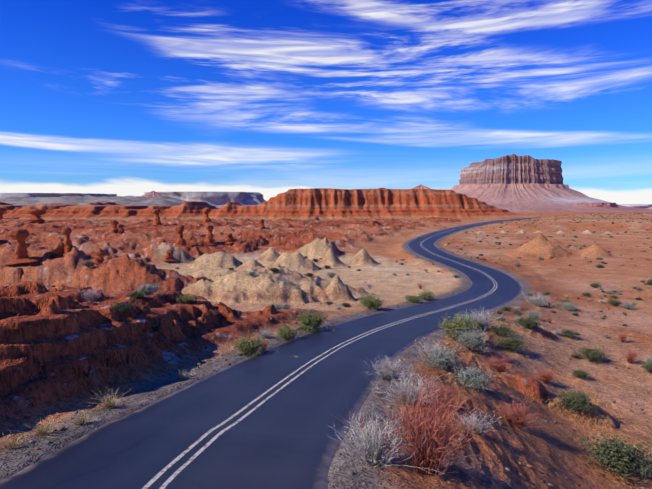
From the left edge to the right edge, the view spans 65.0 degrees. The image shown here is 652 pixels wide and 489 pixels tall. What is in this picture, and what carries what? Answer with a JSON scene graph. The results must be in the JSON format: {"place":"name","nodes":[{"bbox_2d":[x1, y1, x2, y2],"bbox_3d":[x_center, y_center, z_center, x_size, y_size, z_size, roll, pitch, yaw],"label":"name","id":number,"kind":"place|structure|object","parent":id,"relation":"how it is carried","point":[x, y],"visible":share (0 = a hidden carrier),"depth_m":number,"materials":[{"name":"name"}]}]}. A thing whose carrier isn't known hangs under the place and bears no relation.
{"place":"outdoors","nodes":[
{"label":"outdoors","id":0,"kind":"place"},
{"bbox_2d":[0,218,530,488],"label":"road","id":1,"kind":"structure","parent":0,"point":[264,420],"depth_m":16.02,"materials":[{"name":"grey asphalt"}]},
{"bbox_2d":[0,188,651,488],"bbox_3d":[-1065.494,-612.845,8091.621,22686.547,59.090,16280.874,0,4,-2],"label":"terrain","id":2,"kind":"structure","parent":0,"point":[371,234],"depth_m":42.96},
{"bbox_2d":[0,207,5,219],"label":"hoodoo rock","id":3,"kind":"object","parent":2,"relation":"on","point":[2,210],"visible":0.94,"depth_m":339.57,"materials":[{"name":"brown stone"}]},
{"bbox_2d":[0,431,26,452],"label":"grass shrub","id":4,"kind":"object","parent":2,"relation":"on","point":[14,446],"visible":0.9,"depth_m":12.90,"materials":[{"name":"beige plant"}]},
{"bbox_2d":[4,229,36,264],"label":"hoodoo rock","id":5,"kind":"object","parent":2,"relation":"on","point":[20,253],"visible":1,"depth_m":63.50,"materials":[{"name":"stone"}]},
{"bbox_2d":[28,209,48,224],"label":"hoodoo rock","id":6,"kind":"object","parent":2,"relation":"on","point":[36,216],"visible":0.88,"depth_m":214.17,"materials":[{"name":"brown stone"}]},
{"bbox_2d":[25,417,64,437],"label":"grass shrub","id":7,"kind":"object","parent":2,"relation":"on","point":[41,431],"visible":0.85,"depth_m":13.87,"materials":[{"name":"beige plant"}]},
{"bbox_2d":[50,242,64,254],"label":"hoodoo rock","id":8,"kind":"object","parent":2,"relation":"on","point":[59,250],"visible":0.92,"depth_m":65.80,"materials":[{"name":"red stone"}]},
{"bbox_2d":[0,193,116,197],"bbox_3d":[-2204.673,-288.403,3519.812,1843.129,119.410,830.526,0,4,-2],"label":"mesa","id":9,"kind":"structure","parent":2,"relation":"on","point":[14,195],"depth_m":3286.39,"materials":[{"name":"grey stone"}]},
{"bbox_2d":[61,227,72,255],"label":"hoodoo rock","id":10,"kind":"object","parent":2,"relation":"on","point":[66,231],"visible":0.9,"depth_m":65.34,"materials":[{"name":"stone"}]},
{"bbox_2d":[61,410,98,425],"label":"grass shrub","id":11,"kind":"object","parent":2,"relation":"on","point":[80,421],"visible":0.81,"depth_m":14.79,"materials":[{"name":"beige plant"}]},
{"bbox_2d":[78,261,94,266],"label":"dark shrub","id":12,"kind":"object","parent":2,"relation":"on","point":[88,263],"visible":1,"depth_m":61.34,"materials":[{"name":"green plant"}]},
{"bbox_2d":[76,286,108,301],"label":"grey shrub","id":13,"kind":"object","parent":2,"relation":"on","point":[90,297],"visible":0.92,"depth_m":29.73,"materials":[{"name":"grey plant"}]},
{"bbox_2d":[95,251,103,263],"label":"hoodoo rock","id":14,"kind":"object","parent":2,"relation":"on","point":[99,258],"visible":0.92,"depth_m":64.69,"materials":[{"name":"red stone"}]},
{"bbox_2d":[84,388,137,409],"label":"grass shrub","id":15,"kind":"object","parent":2,"relation":"on","point":[106,403],"visible":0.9,"depth_m":16.64,"materials":[{"name":"beige plant"}]},
{"bbox_2d":[110,219,118,233],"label":"hoodoo rock","id":16,"kind":"object","parent":2,"relation":"on","point":[114,223],"visible":0.92,"depth_m":176.80,"materials":[{"name":"stone"}]},
{"bbox_2d":[118,224,123,233],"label":"hoodoo rock","id":17,"kind":"object","parent":2,"relation":"on","point":[121,229],"visible":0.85,"depth_m":177.03,"materials":[{"name":"red stone"}]},
{"bbox_2d":[108,299,141,312],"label":"dark shrub","id":18,"kind":"object","parent":2,"relation":"on","point":[121,308],"visible":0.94,"depth_m":24.12,"materials":[{"name":"green plant"}]},
{"bbox_2d":[124,289,151,300],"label":"dark shrub","id":19,"kind":"object","parent":2,"relation":"on","point":[135,295],"visible":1,"depth_m":29.67,"materials":[{"name":"green plant"}]},
{"bbox_2d":[130,282,167,294],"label":"sage shrub","id":20,"kind":"object","parent":2,"relation":"on","point":[148,289],"visible":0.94,"depth_m":32.01,"materials":[{"name":"grey plant"}]},
{"bbox_2d":[140,191,162,197],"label":"red hill","id":21,"kind":"structure","parent":2,"relation":"on","point":[152,194],"depth_m":2340.37,"materials":[{"name":"stone"}]},
{"bbox_2d":[152,209,161,225],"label":"hoodoo rock","id":22,"kind":"object","parent":2,"relation":"on","point":[156,222],"visible":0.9,"depth_m":228.07,"materials":[{"name":"brown stone"}]},
{"bbox_2d":[163,249,175,260],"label":"hoodoo rock","id":23,"kind":"object","parent":2,"relation":"on","point":[169,255],"visible":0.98,"depth_m":95.76,"materials":[{"name":"stone"}]},
{"bbox_2d":[175,224,185,245],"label":"hoodoo rock","id":24,"kind":"object","parent":2,"relation":"on","point":[180,240],"visible":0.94,"depth_m":113.77,"materials":[{"name":"stone"}]},
{"bbox_2d":[171,370,194,379],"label":"grass shrub","id":25,"kind":"object","parent":2,"relation":"on","point":[182,377],"visible":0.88,"depth_m":20.90,"materials":[{"name":"plant"}]},
{"bbox_2d":[176,292,196,303],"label":"green shrub","id":26,"kind":"object","parent":2,"relation":"on","point":[187,299],"visible":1,"depth_m":32.44,"materials":[{"name":"green plant"}]},
{"bbox_2d":[144,192,265,207],"bbox_3d":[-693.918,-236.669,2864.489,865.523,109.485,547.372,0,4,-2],"label":"distant mesa","id":27,"kind":"structure","parent":2,"relation":"on","point":[218,199],"depth_m":2702.51,"materials":[{"name":"grey stone"}]},
{"bbox_2d":[202,207,211,222],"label":"hoodoo rock","id":28,"kind":"object","parent":2,"relation":"on","point":[206,212],"visible":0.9,"depth_m":245.28,"materials":[{"name":"brown stone"}]},
{"bbox_2d":[204,225,216,244],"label":"hoodoo rock","id":29,"kind":"object","parent":2,"relation":"on","point":[209,237],"visible":1,"depth_m":121.39,"materials":[{"name":"stone"}]},
{"bbox_2d":[224,233,236,243],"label":"hoodoo rock","id":30,"kind":"object","parent":2,"relation":"on","point":[230,238],"visible":1,"depth_m":122.50,"materials":[{"name":"red stone"}]},
{"bbox_2d":[246,271,256,275],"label":"sage shrub","id":31,"kind":"object","parent":2,"relation":"on","point":[251,273],"visible":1,"depth_m":55.23,"materials":[{"name":"grey plant"}]},
{"bbox_2d":[232,336,281,356],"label":"green shrub","id":32,"kind":"object","parent":2,"relation":"on","point":[249,347],"visible":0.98,"depth_m":26.39,"materials":[{"name":"green plant"}]},
{"bbox_2d":[257,219,264,229],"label":"hoodoo rock","id":33,"kind":"object","parent":2,"relation":"on","point":[261,224],"visible":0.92,"depth_m":181.94,"materials":[{"name":"brown stone"}]},
{"bbox_2d":[252,328,275,339],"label":"grey shrub","id":34,"kind":"object","parent":2,"relation":"on","point":[265,334],"visible":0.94,"depth_m":31.11,"materials":[{"name":"grey plant"}]},
{"bbox_2d":[269,301,286,309],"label":"sage shrub","id":35,"kind":"object","parent":2,"relation":"on","point":[277,306],"visible":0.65,"depth_m":45.06,"materials":[{"name":"grey plant"}]},
{"bbox_2d":[280,302,293,308],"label":"sage shrub","id":36,"kind":"object","parent":2,"relation":"on","point":[287,305],"visible":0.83,"depth_m":46.99,"materials":[{"name":"grey plant"}]},
{"bbox_2d":[277,324,297,341],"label":"green shrub","id":37,"kind":"object","parent":2,"relation":"on","point":[286,333],"visible":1,"depth_m":30.92,"materials":[{"name":"green plant"}]},
{"bbox_2d":[295,310,336,332],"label":"green shrub","id":38,"kind":"object","parent":2,"relation":"on","point":[311,322],"visible":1,"depth_m":34.45,"materials":[{"name":"green plant"}]},
{"bbox_2d":[3,248,651,488],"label":"gravel stones","id":39,"kind":"object","parent":2,"relation":"on","point":[126,391],"depth_m":23.66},
{"bbox_2d":[324,272,335,277],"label":"sage shrub","id":40,"kind":"object","parent":2,"relation":"on","point":[330,275],"visible":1,"depth_m":81.72,"materials":[{"name":"grey plant"}]},
{"bbox_2d":[39,193,651,265],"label":"shrubs","id":41,"kind":"object","parent":2,"relation":"on","point":[568,246],"visible":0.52,"depth_m":176.21,"materials":[{"name":"plant"}]},
{"bbox_2d":[340,302,351,306],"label":"dark shrub","id":42,"kind":"object","parent":2,"relation":"on","point":[345,304],"visible":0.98,"depth_m":47.97,"materials":[{"name":"green plant"}]},
{"bbox_2d":[359,292,386,310],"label":"green shrub","id":43,"kind":"object","parent":2,"relation":"on","point":[369,301],"visible":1,"depth_m":45.93,"materials":[{"name":"green plant"}]},
{"bbox_2d":[327,396,441,473],"bbox_3d":[1.239,4.592,12.288,2.508,1.488,2.323,-1,5,-11],"label":"grey shrub","id":44,"kind":"object","parent":2,"relation":"on","point":[372,449],"visible":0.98,"depth_m":12.20,"materials":[{"name":"grey plant"}]},
{"bbox_2d":[364,354,426,381],"bbox_3d":[2.919,5.220,21.826,2.989,1.172,2.621,0,4,-6],"label":"grey shrub","id":45,"kind":"object","parent":2,"relation":"on","point":[384,374],"visible":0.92,"depth_m":21.62,"materials":[{"name":"grey plant"}]},
{"bbox_2d":[369,368,447,411],"bbox_3d":[2.934,5.113,18.539,3.069,1.248,3.500,0,4,5],"label":"grey shrub","id":46,"kind":"object","parent":2,"relation":"on","point":[408,387],"visible":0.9,"depth_m":18.14,"materials":[{"name":"grey plant"}]},
{"bbox_2d":[400,295,420,302],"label":"green shrub","id":47,"kind":"object","parent":2,"relation":"on","point":[414,299],"visible":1,"depth_m":54.04,"materials":[{"name":"green plant"}]},
{"bbox_2d":[331,373,495,477],"bbox_3d":[2.060,4.289,12.048,3.180,2.461,2.983,-2,5,-26],"label":"red shrub","id":48,"kind":"object","parent":2,"relation":"on","point":[429,454],"visible":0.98,"depth_m":11.95,"materials":[{"name":"red plant"}]},
{"bbox_2d":[411,185,429,188],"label":"pink hill","id":49,"kind":"structure","parent":2,"relation":"on","point":[420,187],"depth_m":1288.28,"materials":[{"name":"pink stone"}]},
{"bbox_2d":[418,291,435,300],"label":"green shrub","id":50,"kind":"object","parent":2,"relation":"on","point":[425,295],"visible":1,"depth_m":56.87,"materials":[{"name":"green plant"}]},
{"bbox_2d":[407,337,460,360],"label":"grey shrub","id":51,"kind":"object","parent":2,"relation":"on","point":[429,348],"visible":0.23,"depth_m":26.40,"materials":[{"name":"grey plant"}]},
{"bbox_2d":[416,346,466,372],"bbox_3d":[5.642,5.487,24.962,2.447,1.229,2.141,1,4,7],"label":"sage shrub","id":52,"kind":"object","parent":2,"relation":"on","point":[441,360],"visible":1,"depth_m":24.67,"materials":[{"name":"grey plant"}]},
{"bbox_2d":[424,381,461,410],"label":"red shrub","id":53,"kind":"object","parent":2,"relation":"on","point":[441,393],"visible":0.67,"depth_m":18.27,"materials":[{"name":"red plant"}]},
{"bbox_2d":[436,311,479,340],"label":"green shrub","id":54,"kind":"object","parent":2,"relation":"on","point":[451,327],"visible":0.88,"depth_m":32.44,"materials":[{"name":"green plant"}]},
{"bbox_2d":[448,313,479,326],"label":"sage shrub","id":55,"kind":"object","parent":2,"relation":"on","point":[468,316],"visible":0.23,"depth_m":37.51,"materials":[{"name":"grey plant"}]},
{"bbox_2d":[444,360,493,393],"bbox_3d":[6.497,6.006,23.269,2.225,1.115,2.543,2,5,21],"label":"sage shrub","id":56,"kind":"object","parent":2,"relation":"on","point":[471,379],"visible":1,"depth_m":22.98,"materials":[{"name":"plant"}]},
{"bbox_2d":[446,327,495,352],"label":"sage shrub","id":57,"kind":"object","parent":2,"relation":"on","point":[472,341],"visible":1,"depth_m":30.36,"materials":[{"name":"plant"}]},
{"bbox_2d":[450,410,499,433],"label":"grey shrub","id":58,"kind":"object","parent":2,"relation":"on","point":[473,419],"visible":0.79,"depth_m":16.82,"materials":[{"name":"grey plant"}]},
{"bbox_2d":[459,307,503,331],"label":"grey shrub","id":59,"kind":"object","parent":2,"relation":"on","point":[482,318],"visible":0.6,"depth_m":38.18,"materials":[{"name":"grey plant"}]},
{"bbox_2d":[477,353,513,372],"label":"red shrub","id":60,"kind":"object","parent":2,"relation":"on","point":[500,366],"visible":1,"depth_m":28.10,"materials":[{"name":"red plant"}]},
{"bbox_2d":[483,322,517,335],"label":"dark shrub","id":61,"kind":"object","parent":2,"relation":"on","point":[502,331],"visible":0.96,"depth_m":37.32,"materials":[{"name":"green plant"}]},
{"bbox_2d":[502,306,514,310],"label":"dark shrub","id":62,"kind":"object","parent":2,"relation":"on","point":[505,308],"visible":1,"depth_m":50.10,"materials":[{"name":"green plant"}]},
{"bbox_2d":[487,332,533,351],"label":"dark shrub","id":63,"kind":"object","parent":2,"relation":"on","point":[512,344],"visible":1,"depth_m":34.00,"materials":[{"name":"green plant"}]},
{"bbox_2d":[492,397,546,428],"bbox_3d":[7.561,6.800,20.200,2.261,1.077,2.421,-3,5,-33],"label":"red shrub","id":64,"kind":"object","parent":2,"relation":"on","point":[516,417],"visible":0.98,"depth_m":20.42,"materials":[{"name":"red plant"}]},
{"bbox_2d":[512,312,548,331],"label":"dark shrub","id":65,"kind":"object","parent":2,"relation":"on","point":[528,323],"visible":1,"depth_m":39.52,"materials":[{"name":"green plant"}]},
{"bbox_2d":[518,310,544,319],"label":"sage shrub","id":66,"kind":"object","parent":2,"relation":"on","point":[532,314],"visible":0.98,"depth_m":46.49,"materials":[{"name":"grey plant"}]},
{"bbox_2d":[517,291,556,306],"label":"grey shrub","id":67,"kind":"object","parent":2,"relation":"on","point":[540,302],"visible":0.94,"depth_m":55.14,"materials":[{"name":"grey plant"}]},
{"bbox_2d":[531,367,563,384],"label":"red shrub","id":68,"kind":"object","parent":2,"relation":"on","point":[546,379],"visible":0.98,"depth_m":30.17,"materials":[{"name":"red plant"}]},
{"bbox_2d":[450,154,651,211],"bbox_3d":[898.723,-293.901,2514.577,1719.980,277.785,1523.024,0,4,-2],"label":"butte","id":69,"kind":"object","parent":2,"relation":"on","point":[516,183],"visible":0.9,"depth_m":2360.76,"materials":[{"name":"stone"}]},
{"bbox_2d":[558,301,575,307],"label":"sage shrub","id":70,"kind":"object","parent":2,"relation":"on","point":[564,304],"visible":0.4,"depth_m":55.45,"materials":[{"name":"grey plant"}]},
{"bbox_2d":[555,329,580,339],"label":"dark shrub","id":71,"kind":"object","parent":2,"relation":"on","point":[570,333],"visible":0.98,"depth_m":41.90,"materials":[{"name":"green plant"}]},
{"bbox_2d":[557,303,579,310],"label":"sage shrub","id":72,"kind":"object","parent":2,"relation":"on","point":[569,307],"visible":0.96,"depth_m":54.65,"materials":[{"name":"grey plant"}]},
{"bbox_2d":[543,387,610,412],"bbox_3d":[12.749,7.903,26.043,2.953,1.377,3.040,4,6,40],"label":"dark shrub","id":73,"kind":"object","parent":2,"relation":"on","point":[575,402],"visible":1,"depth_m":25.91,"materials":[{"name":"green plant"}]},
{"bbox_2d":[569,366,594,380],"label":"dark shrub","id":74,"kind":"object","parent":2,"relation":"on","point":[580,374],"visible":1,"depth_m":32.71,"materials":[{"name":"green plant"}]},
{"bbox_2d":[568,344,614,363],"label":"dark shrub","id":75,"kind":"object","parent":2,"relation":"on","point":[593,355],"visible":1,"depth_m":36.73,"materials":[{"name":"green plant"}]},
{"bbox_2d":[571,203,618,207],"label":"mesa","id":76,"kind":"structure","parent":2,"relation":"on","point":[609,205],"depth_m":2129.38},
{"bbox_2d":[588,282,603,287],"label":"dark shrub","id":77,"kind":"object","parent":2,"relation":"on","point":[594,284],"visible":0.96,"depth_m":72.14,"materials":[{"name":"green plant"}]},
{"bbox_2d":[560,422,651,485],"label":"dark shrub","id":78,"kind":"object","parent":2,"relation":"on","point":[618,455],"visible":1,"depth_m":20.55,"materials":[{"name":"green plant"}]},
{"bbox_2d":[607,298,620,306],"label":"dark shrub","id":79,"kind":"object","parent":2,"relation":"on","point":[613,302],"visible":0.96,"depth_m":58.41,"materials":[{"name":"green plant"}]},
{"bbox_2d":[617,332,629,342],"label":"red shrub","id":80,"kind":"object","parent":2,"relation":"on","point":[623,337],"visible":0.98,"depth_m":42.32,"materials":[{"name":"red plant"}]},
{"bbox_2d":[618,300,637,309],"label":"sage shrub","id":81,"kind":"object","parent":2,"relation":"on","point":[628,306],"visible":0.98,"depth_m":56.67,"materials":[{"name":"grey plant"}]},
{"bbox_2d":[619,348,639,363],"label":"red shrub","id":82,"kind":"object","parent":2,"relation":"on","point":[630,357],"visible":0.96,"depth_m":36.94,"materials":[{"name":"red plant"}]},
{"bbox_2d":[618,204,651,208],"bbox_3d":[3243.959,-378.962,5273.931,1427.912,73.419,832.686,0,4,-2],"label":"mesa","id":83,"kind":"structure","parent":2,"relation":"on","point":[646,206],"depth_m":4961.00,"materials":[{"name":"stone"}]},
{"bbox_2d":[634,360,651,373],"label":"dark shrub","id":84,"kind":"object","parent":2,"relation":"on","point":[647,366],"visible":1,"depth_m":34.46,"materials":[{"name":"green plant"}]},
{"bbox_2d":[640,355,651,363],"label":"sage shrub","id":85,"kind":"object","parent":2,"relation":"on","point":[649,359],"visible":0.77,"depth_m":36.53,"materials":[{"name":"grey plant"}]},
{"bbox_2d":[0,0,651,203],"label":"sky","id":86,"kind":"structure","parent":0,"point":[270,98],"materials":[{"name":"blue"}]}
]}

